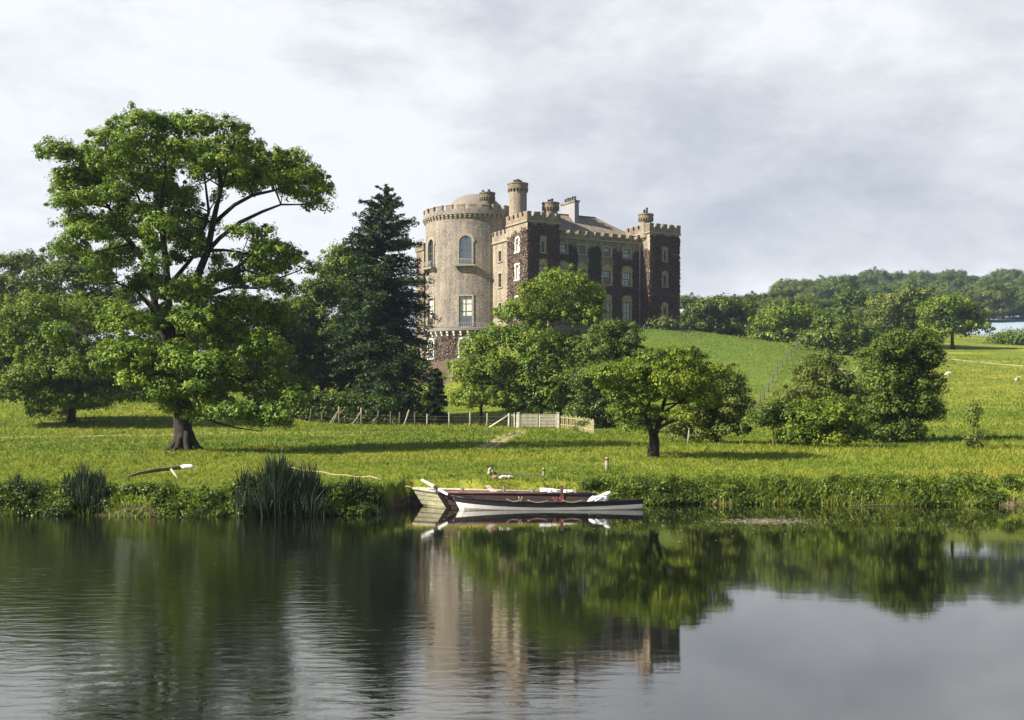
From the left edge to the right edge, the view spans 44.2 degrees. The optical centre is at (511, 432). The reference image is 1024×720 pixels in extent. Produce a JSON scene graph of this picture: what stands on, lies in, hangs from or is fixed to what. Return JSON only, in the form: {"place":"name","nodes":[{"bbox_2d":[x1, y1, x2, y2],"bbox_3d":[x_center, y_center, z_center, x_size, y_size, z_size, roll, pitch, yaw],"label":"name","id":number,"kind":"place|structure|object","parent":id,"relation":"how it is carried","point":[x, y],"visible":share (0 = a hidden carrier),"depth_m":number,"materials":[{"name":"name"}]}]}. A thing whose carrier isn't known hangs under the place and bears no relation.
{"place":"outdoors","nodes":[
{"label":"outdoors","id":0,"kind":"place"},
{"bbox_2d":[1,431,429,437],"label":"path","id":1,"kind":"structure","parent":0,"point":[173,434],"depth_m":87.60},
{"bbox_2d":[477,430,519,448],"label":"track","id":2,"kind":"structure","parent":0,"point":[493,441],"depth_m":78.66,"materials":[{"name":"beige soil"}]},
{"bbox_2d":[489,430,526,448],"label":"track","id":3,"kind":"structure","parent":0,"point":[501,441],"depth_m":77.71,"materials":[{"name":"beige soil"}]},
{"bbox_2d":[0,504,1023,719],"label":"river","id":4,"kind":"structure","parent":0,"point":[411,612],"depth_m":16.88,"materials":[{"name":"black liquid"}]},
{"bbox_2d":[412,485,596,507],"bbox_3d":[-0.298,2.136,41.498,6.084,0.845,1.381,0,0,0],"label":"punt","id":5,"kind":"object","parent":4,"relation":"on","point":[431,497],"visible":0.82,"depth_m":40.91,"materials":[{"name":"brown wood"}]},
{"bbox_2d":[421,479,447,494],"bbox_3d":[-2.508,1.760,40.741,0.964,0.529,0.083,0,0,19],"label":"oar","id":6,"kind":"object","parent":5,"relation":"on","point":[435,487],"visible":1,"depth_m":40.70,"materials":[{"name":"white wood"}]},
{"bbox_2d":[540,488,559,491],"bbox_3d":[1.268,1.922,41.498,0.730,0.193,0.446,0,0,0],"label":"cushion","id":7,"kind":"object","parent":5,"relation":"on","point":[548,490],"visible":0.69,"depth_m":41.31,"materials":[{"name":"white fabric"}]},
{"bbox_2d":[452,495,642,509],"bbox_3d":[1.126,2.265,40.123,6.095,0.596,1.056,0,0,0],"label":"rowing boat","id":8,"kind":"object","parent":4,"relation":"on","point":[471,503],"visible":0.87,"depth_m":39.77,"materials":[{"name":"black paint"}]},
{"bbox_2d":[588,491,609,500],"bbox_3d":[2.755,2.063,40.122,0.765,0.397,0.638,0,0,0],"label":"draped seat","id":9,"kind":"object","parent":8,"relation":"on","point":[604,496],"visible":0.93,"depth_m":39.85,"materials":[{"name":"white fabric"}]},
{"bbox_2d":[0,313,1023,516],"bbox_3d":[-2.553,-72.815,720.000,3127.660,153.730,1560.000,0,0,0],"label":"ground","id":10,"kind":"structure","parent":0,"point":[973,344],"depth_m":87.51,"materials":[{"name":"green plant"}]},
{"bbox_2d":[0,472,46,514],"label":"bush","id":11,"kind":"object","parent":10,"relation":"on","point":[17,479],"visible":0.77,"depth_m":37.84,"materials":[{"name":"green plant"}]},
{"bbox_2d":[0,248,66,354],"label":"tree","id":12,"kind":"object","parent":10,"relation":"on","point":[10,281],"visible":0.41,"depth_m":148.36,"materials":[{"name":"green plant"}]},
{"bbox_2d":[13,237,143,340],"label":"tree","id":13,"kind":"object","parent":10,"relation":"on","point":[61,269],"visible":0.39,"depth_m":125.55,"materials":[{"name":"green plant"}]},
{"bbox_2d":[0,289,159,422],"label":"tree","id":14,"kind":"object","parent":10,"relation":"on","point":[72,388],"visible":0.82,"depth_m":94.48,"materials":[{"name":"green plant"}]},
{"bbox_2d":[54,458,112,515],"bbox_3d":[-12.902,1.618,37.987,1.799,1.779,2.464,0,0,-13],"label":"reed clump","id":15,"kind":"object","parent":10,"relation":"on","point":[82,477],"visible":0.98,"depth_m":37.55,"materials":[{"name":"green plant"}]},
{"bbox_2d":[125,464,194,477],"bbox_3d":[-12.634,1.368,44.968,0.524,0.427,2.793,0,0,43],"label":"log","id":16,"kind":"object","parent":10,"relation":"on","point":[185,466],"visible":0.96,"depth_m":45.24,"materials":[{"name":"wood"}]},
{"bbox_2d":[31,101,337,451],"bbox_3d":[-17.308,-7.498,63.959,16.675,17.115,10.046,0,0,0],"label":"tree","id":17,"kind":"object","parent":10,"relation":"on","point":[95,173],"visible":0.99,"depth_m":61.65,"materials":[{"name":"green plant"}]},
{"bbox_2d":[117,289,324,403],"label":"tree","id":18,"kind":"object","parent":10,"relation":"on","point":[297,337],"visible":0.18,"depth_m":122.89,"materials":[{"name":"green plant"}]},
{"bbox_2d":[221,445,330,516],"bbox_3d":[-6.887,1.479,37.287,3.256,2.242,3.151,0,0,0],"label":"reed clump","id":19,"kind":"object","parent":10,"relation":"on","point":[278,483],"visible":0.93,"depth_m":36.93,"materials":[{"name":"green plant"}]},
{"bbox_2d":[275,267,368,393],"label":"tree","id":20,"kind":"object","parent":10,"relation":"on","point":[318,290],"visible":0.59,"depth_m":125.51,"materials":[{"name":"green plant"}]},
{"bbox_2d":[268,389,405,424],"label":"hedge","id":21,"kind":"object","parent":10,"relation":"on","point":[324,402],"visible":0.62,"depth_m":117.23,"materials":[{"name":"green plant"}]},
{"bbox_2d":[309,240,407,382],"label":"tree","id":22,"kind":"object","parent":10,"relation":"on","point":[335,262],"visible":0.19,"depth_m":130.87,"materials":[{"name":"green plant"}]},
{"bbox_2d":[327,474,392,514],"bbox_3d":[-4.690,1.915,38.342,2.301,1.370,2.064,0,0,0],"label":"bush","id":23,"kind":"object","parent":10,"relation":"on","point":[350,483],"visible":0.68,"depth_m":38.19,"materials":[{"name":"green plant"}]},
{"bbox_2d":[314,184,451,423],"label":"spruce","id":24,"kind":"object","parent":10,"relation":"on","point":[388,370],"visible":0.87,"depth_m":122.48,"materials":[{"name":"green plant"}]},
{"bbox_2d":[309,406,507,426],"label":"wire fence","id":25,"kind":"object","parent":10,"relation":"on","point":[377,415],"visible":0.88,"depth_m":113.94,"materials":[{"name":"wood"}]},
{"bbox_2d":[420,368,448,424],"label":"spruce","id":26,"kind":"object","parent":10,"relation":"on","point":[435,395],"visible":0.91,"depth_m":118.59,"materials":[{"name":"green plant"}]},
{"bbox_2d":[441,331,530,424],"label":"tree","id":27,"kind":"object","parent":10,"relation":"on","point":[473,371],"visible":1,"depth_m":116.08,"materials":[{"name":"green plant"}]},
{"bbox_2d":[489,413,516,427],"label":"paling","id":28,"kind":"object","parent":10,"relation":"on","point":[513,416],"visible":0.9,"depth_m":112.98,"materials":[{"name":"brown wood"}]},
{"bbox_2d":[0,475,1023,516],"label":"bank nettles","id":29,"kind":"object","parent":10,"relation":"on","point":[65,511],"visible":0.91,"depth_m":42.36,"materials":[{"name":"green plant"}]},
{"bbox_2d":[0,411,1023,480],"bbox_3d":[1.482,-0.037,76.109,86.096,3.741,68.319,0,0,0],"label":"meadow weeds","id":30,"kind":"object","parent":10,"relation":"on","point":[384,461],"visible":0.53,"depth_m":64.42,"materials":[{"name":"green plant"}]},
{"bbox_2d":[0,469,1023,517],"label":"bank plants","id":31,"kind":"object","parent":10,"relation":"on","point":[905,500],"visible":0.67,"depth_m":42.69,"materials":[{"name":"green plant"}]},
{"bbox_2d":[487,472,540,476],"bbox_3d":[0.069,1.543,46.050,2.205,0.199,0.109,0,0,25],"label":"landing plank","id":32,"kind":"object","parent":10,"relation":"on","point":[511,474],"visible":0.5,"depth_m":46.01,"materials":[{"name":"wood"}]},
{"bbox_2d":[499,350,574,424],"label":"tree","id":33,"kind":"object","parent":10,"relation":"on","point":[540,402],"visible":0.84,"depth_m":115.81,"materials":[{"name":"green plant"}]},
{"bbox_2d":[517,412,559,427],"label":"gate","id":34,"kind":"structure","parent":10,"relation":"on","point":[543,419],"depth_m":112.94,"materials":[{"name":"white wood"}]},
{"bbox_2d":[473,263,609,423],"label":"tree","id":35,"kind":"object","parent":10,"relation":"on","point":[520,338],"visible":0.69,"depth_m":117.09,"materials":[{"name":"green plant"}]},
{"bbox_2d":[415,179,680,362],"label":"castle","id":36,"kind":"structure","parent":10,"relation":"on","point":[481,254],"depth_m":232.13,"materials":[{"name":"stone"}]},
{"bbox_2d":[559,414,593,432],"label":"picket fence","id":37,"kind":"object","parent":10,"relation":"on","point":[589,427],"visible":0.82,"depth_m":108.96,"materials":[{"name":"beige wood"}]},
{"bbox_2d":[572,419,590,432],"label":"bush","id":38,"kind":"object","parent":10,"relation":"on","point":[584,422],"visible":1,"depth_m":100.82,"materials":[{"name":"green plant"}]},
{"bbox_2d":[573,476,609,490],"bbox_3d":[2.736,1.788,42.956,1.436,0.615,0.939,0,0,24],"label":"shrub","id":39,"kind":"object","parent":10,"relation":"on","point":[591,482],"visible":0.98,"depth_m":42.78,"materials":[{"name":"green plant"}]},
{"bbox_2d":[559,317,653,428],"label":"tree","id":40,"kind":"object","parent":10,"relation":"on","point":[591,402],"visible":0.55,"depth_m":112.75,"materials":[{"name":"green plant"}]},
{"bbox_2d":[605,457,608,469],"bbox_3d":[3.694,1.265,48.999,0.166,0.610,0.168,0,0,0],"label":"stake","id":41,"kind":"object","parent":10,"relation":"on","point":[606,462],"visible":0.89,"depth_m":48.94,"materials":[{"name":"beige wood"}]},
{"bbox_2d":[547,321,690,334],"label":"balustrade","id":42,"kind":"object","parent":10,"relation":"on","point":[583,330],"visible":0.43,"depth_m":218.14,"materials":[{"name":"stone"}]},
{"bbox_2d":[581,342,734,457],"bbox_3d":[6.662,-1.431,57.252,6.957,5.315,6.155,0,0,0],"label":"tree","id":43,"kind":"object","parent":10,"relation":"on","point":[665,380],"visible":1,"depth_m":56.18,"materials":[{"name":"green plant"}]},
{"bbox_2d":[644,314,683,329],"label":"shrub","id":44,"kind":"object","parent":10,"relation":"on","point":[665,321],"visible":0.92,"depth_m":227.92,"materials":[{"name":"green plant"}]},
{"bbox_2d":[679,292,702,324],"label":"tree","id":45,"kind":"object","parent":10,"relation":"on","point":[685,299],"visible":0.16,"depth_m":328.33,"materials":[{"name":"green plant"}]},
{"bbox_2d":[659,354,756,441],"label":"thicket","id":46,"kind":"object","parent":10,"relation":"on","point":[735,405],"visible":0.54,"depth_m":72.78,"materials":[{"name":"green plant"}]},
{"bbox_2d":[680,292,765,336],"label":"tree","id":47,"kind":"object","parent":10,"relation":"on","point":[708,316],"visible":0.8,"depth_m":256.37,"materials":[{"name":"green plant"}]},
{"bbox_2d":[712,293,750,309],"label":"tree","id":48,"kind":"object","parent":10,"relation":"on","point":[733,296],"visible":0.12,"depth_m":337.37,"materials":[{"name":"green plant"}]},
{"bbox_2d":[737,290,767,308],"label":"tree","id":49,"kind":"object","parent":10,"relation":"on","point":[753,296],"visible":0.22,"depth_m":358.05,"materials":[{"name":"green plant"}]},
{"bbox_2d":[739,397,795,443],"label":"sapling","id":50,"kind":"object","parent":10,"relation":"on","point":[769,414],"visible":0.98,"depth_m":70.53,"materials":[{"name":"green plant"}]},
{"bbox_2d":[753,292,784,299],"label":"tree","id":51,"kind":"object","parent":10,"relation":"on","point":[772,294],"visible":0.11,"depth_m":358.13,"materials":[{"name":"green plant"}]},
{"bbox_2d":[757,296,784,308],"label":"tree","id":52,"kind":"object","parent":10,"relation":"on","point":[763,302],"visible":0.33,"depth_m":344.30,"materials":[{"name":"green plant"}]},
{"bbox_2d":[759,338,799,404],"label":"hill fence","id":53,"kind":"object","parent":10,"relation":"on","point":[777,370],"visible":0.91,"depth_m":164.14,"materials":[{"name":"wood"}]},
{"bbox_2d":[766,295,801,308],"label":"tree","id":54,"kind":"object","parent":10,"relation":"on","point":[790,299],"visible":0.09,"depth_m":353.01,"materials":[{"name":"green plant"}]},
{"bbox_2d":[735,300,836,346],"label":"tree","id":55,"kind":"object","parent":10,"relation":"on","point":[771,324],"visible":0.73,"depth_m":232.44,"materials":[{"name":"green plant"}]},
{"bbox_2d":[767,279,807,297],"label":"tree","id":56,"kind":"object","parent":10,"relation":"on","point":[782,288],"visible":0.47,"depth_m":559.23,"materials":[{"name":"green plant"}]},
{"bbox_2d":[775,277,814,298],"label":"tree","id":57,"kind":"object","parent":10,"relation":"on","point":[807,284],"visible":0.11,"depth_m":565.09,"materials":[{"name":"green plant"}]},
{"bbox_2d":[790,295,805,305],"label":"tree","id":58,"kind":"object","parent":10,"relation":"on","point":[801,300],"visible":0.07,"depth_m":368.58,"materials":[{"name":"green plant"}]},
{"bbox_2d":[790,277,815,285],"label":"tree","id":59,"kind":"object","parent":10,"relation":"on","point":[803,280],"visible":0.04,"depth_m":634.66,"materials":[{"name":"green plant"}]},
{"bbox_2d":[793,292,820,302],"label":"tree","id":60,"kind":"object","parent":10,"relation":"on","point":[811,296],"visible":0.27,"depth_m":370.91,"materials":[{"name":"green plant"}]},
{"bbox_2d":[801,298,825,314],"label":"tree","id":61,"kind":"object","parent":10,"relation":"on","point":[820,303],"visible":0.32,"depth_m":348.25,"materials":[{"name":"green plant"}]},
{"bbox_2d":[797,284,835,298],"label":"tree","id":62,"kind":"object","parent":10,"relation":"on","point":[821,293],"visible":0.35,"depth_m":550.53,"materials":[{"name":"green plant"}]},
{"bbox_2d":[812,298,834,310],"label":"tree","id":63,"kind":"object","parent":10,"relation":"on","point":[827,301],"visible":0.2,"depth_m":358.32,"materials":[{"name":"green plant"}]},
{"bbox_2d":[770,348,877,409],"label":"tree","id":64,"kind":"object","parent":10,"relation":"on","point":[828,379],"visible":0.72,"depth_m":98.19,"materials":[{"name":"green plant"}]},
{"bbox_2d":[774,393,876,446],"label":"thicket","id":65,"kind":"object","parent":10,"relation":"on","point":[817,419],"visible":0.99,"depth_m":69.77,"materials":[{"name":"green plant"}]},
{"bbox_2d":[815,274,835,282],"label":"tree","id":66,"kind":"object","parent":10,"relation":"on","point":[817,280],"visible":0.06,"depth_m":677.65,"materials":[{"name":"green plant"}]},
{"bbox_2d":[809,276,858,299],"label":"tree","id":67,"kind":"object","parent":10,"relation":"on","point":[824,282],"visible":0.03,"depth_m":560.43,"materials":[{"name":"green plant"}]},
{"bbox_2d":[790,309,882,356],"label":"tree","id":68,"kind":"object","parent":10,"relation":"on","point":[837,332],"visible":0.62,"depth_m":202.13,"materials":[{"name":"green plant"}]},
{"bbox_2d":[819,275,862,300],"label":"tree","id":69,"kind":"object","parent":10,"relation":"on","point":[835,284],"visible":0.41,"depth_m":541.28,"materials":[{"name":"green plant"}]},
{"bbox_2d":[825,286,872,315],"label":"tree","id":70,"kind":"object","parent":10,"relation":"on","point":[848,300],"visible":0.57,"depth_m":316.97,"materials":[{"name":"green plant"}]},
{"bbox_2d":[851,306,884,331],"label":"tree","id":71,"kind":"object","parent":10,"relation":"on","point":[863,311],"visible":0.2,"depth_m":308.70,"materials":[{"name":"green plant"}]},
{"bbox_2d":[857,272,879,285],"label":"tree","id":72,"kind":"object","parent":10,"relation":"on","point":[869,278],"visible":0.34,"depth_m":740.28,"materials":[{"name":"green plant"}]},
{"bbox_2d":[857,266,887,285],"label":"tree","id":73,"kind":"object","parent":10,"relation":"on","point":[867,271],"visible":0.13,"depth_m":760.53,"materials":[{"name":"green plant"}]},
{"bbox_2d":[860,284,899,298],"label":"tree","id":74,"kind":"object","parent":10,"relation":"on","point":[876,290],"visible":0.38,"depth_m":560.31,"materials":[{"name":"green plant"}]},
{"bbox_2d":[877,270,906,285],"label":"tree","id":75,"kind":"object","parent":10,"relation":"on","point":[886,277],"visible":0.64,"depth_m":750.13,"materials":[{"name":"green plant"}]},
{"bbox_2d":[863,283,937,339],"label":"tree","id":76,"kind":"object","parent":10,"relation":"on","point":[898,305],"visible":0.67,"depth_m":264.12,"materials":[{"name":"green plant"}]},
{"bbox_2d":[851,325,950,442],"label":"tree","id":77,"kind":"object","parent":10,"relation":"on","point":[898,360],"visible":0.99,"depth_m":76.68,"materials":[{"name":"green plant"}]},
{"bbox_2d":[900,276,928,301],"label":"tree","id":78,"kind":"object","parent":10,"relation":"on","point":[919,282],"visible":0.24,"depth_m":634.87,"materials":[{"name":"green plant"}]},
{"bbox_2d":[904,269,933,280],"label":"tree","id":79,"kind":"object","parent":10,"relation":"on","point":[917,273],"visible":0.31,"depth_m":774.73,"materials":[{"name":"green plant"}]},
{"bbox_2d":[923,279,943,285],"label":"tree","id":80,"kind":"object","parent":10,"relation":"on","point":[937,281],"visible":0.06,"depth_m":679.58,"materials":[{"name":"green plant"}]},
{"bbox_2d":[924,271,946,281],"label":"tree","id":81,"kind":"object","parent":10,"relation":"on","point":[934,276],"visible":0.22,"depth_m":772.25,"materials":[{"name":"green plant"}]},
{"bbox_2d":[926,286,954,317],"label":"tree","id":82,"kind":"object","parent":10,"relation":"on","point":[940,288],"visible":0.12,"depth_m":549.66,"materials":[{"name":"green plant"}]},
{"bbox_2d":[939,291,966,296],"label":"tree","id":83,"kind":"object","parent":10,"relation":"on","point":[954,294],"visible":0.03,"depth_m":542.31,"materials":[{"name":"green plant"}]},
{"bbox_2d":[911,289,995,348],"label":"tree","id":84,"kind":"object","parent":10,"relation":"on","point":[952,315],"visible":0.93,"depth_m":254.47,"materials":[{"name":"green plant"}]},
{"bbox_2d":[934,278,973,293],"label":"tree","id":85,"kind":"object","parent":10,"relation":"on","point":[957,285],"visible":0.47,"depth_m":637.49,"materials":[{"name":"green plant"}]},
{"bbox_2d":[941,268,968,279],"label":"tree","id":86,"kind":"object","parent":10,"relation":"on","point":[951,271],"visible":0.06,"depth_m":788.99,"materials":[{"name":"green plant"}]},
{"bbox_2d":[937,269,974,283],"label":"tree","id":87,"kind":"object","parent":10,"relation":"on","point":[949,276],"visible":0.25,"depth_m":755.55,"materials":[{"name":"green plant"}]},
{"bbox_2d":[966,274,980,281],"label":"tree","id":88,"kind":"object","parent":10,"relation":"on","point":[973,278],"visible":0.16,"depth_m":789.21,"materials":[{"name":"green plant"}]},
{"bbox_2d":[961,400,991,448],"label":"sapling","id":89,"kind":"object","parent":10,"relation":"on","point":[975,410],"visible":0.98,"depth_m":66.80,"materials":[{"name":"green plant"}]},
{"bbox_2d":[963,292,993,320],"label":"tree","id":90,"kind":"object","parent":10,"relation":"on","point":[988,302],"visible":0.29,"depth_m":537.29,"materials":[{"name":"green plant"}]},
{"bbox_2d":[971,278,997,287],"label":"tree","id":91,"kind":"object","parent":10,"relation":"on","point":[979,283],"visible":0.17,"depth_m":652.77,"materials":[{"name":"green plant"}]},
{"bbox_2d":[977,276,998,280],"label":"tree","id":92,"kind":"object","parent":10,"relation":"on","point":[987,278],"visible":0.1,"depth_m":758.77,"materials":[{"name":"green plant"}]},
{"bbox_2d":[966,286,1010,320],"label":"tree","id":93,"kind":"object","parent":10,"relation":"on","point":[985,293],"visible":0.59,"depth_m":539.75,"materials":[{"name":"green plant"}]},
{"bbox_2d":[973,281,1019,320],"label":"tree","id":94,"kind":"object","parent":10,"relation":"on","point":[1001,287],"visible":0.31,"depth_m":544.89,"materials":[{"name":"green plant"}]},
{"bbox_2d":[982,328,1011,344],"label":"bush","id":95,"kind":"object","parent":10,"relation":"on","point":[995,337],"visible":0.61,"depth_m":298.94,"materials":[{"name":"green plant"}]},
{"bbox_2d":[981,270,1015,282],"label":"tree","id":96,"kind":"object","parent":10,"relation":"on","point":[1002,276],"visible":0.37,"depth_m":771.45,"materials":[{"name":"green plant"}]},
{"bbox_2d":[989,281,1020,318],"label":"tree","id":97,"kind":"object","parent":10,"relation":"on","point":[1014,287],"visible":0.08,"depth_m":564.12,"materials":[{"name":"green plant"}]},
{"bbox_2d":[996,268,1023,282],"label":"tree","id":98,"kind":"object","parent":10,"relation":"on","point":[1015,272],"visible":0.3,"depth_m":784.23,"materials":[{"name":"green plant"}]},
{"bbox_2d":[1000,326,1023,344],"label":"bush","id":99,"kind":"object","parent":10,"relation":"on","point":[1013,337],"visible":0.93,"depth_m":291.75,"materials":[{"name":"green plant"}]},
{"bbox_2d":[1007,286,1023,318],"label":"tree","id":100,"kind":"object","parent":10,"relation":"on","point":[1017,300],"visible":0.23,"depth_m":565.99,"materials":[{"name":"green plant"}]},
{"bbox_2d":[1009,278,1023,287],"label":"tree","id":101,"kind":"object","parent":10,"relation":"on","point":[1021,282],"visible":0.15,"depth_m":646.15,"materials":[{"name":"green plant"}]},
{"bbox_2d":[1010,288,1023,317],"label":"tree","id":102,"kind":"object","parent":10,"relation":"on","point":[1020,292],"visible":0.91,"depth_m":556.50,"materials":[{"name":"green plant"}]},
{"bbox_3d":[-8.169,1.380,46.499,0.177,0.430,0.179,0,0,0],"label":"stake","id":103,"kind":"object","parent":10,"relation":"on","visible":0},
{"bbox_2d":[292,467,411,487],"bbox_3d":[-5.770,1.556,44.277,6.552,0.605,0.262,0,0,42],"label":"mooring rope","id":104,"kind":"object","parent":103,"relation":"attached to","point":[352,476],"visible":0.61,"depth_m":44.32,"materials":[{"name":"beige fabric"}]},
{"bbox_2d":[0,0,1023,344],"label":"sky","id":105,"kind":"structure","parent":0,"point":[796,139],"materials":[{"name":"white"}]},
{"bbox_2d":[947,358,1023,365],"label":"path","id":106,"kind":"structure","parent":0,"point":[989,363],"depth_m":206.53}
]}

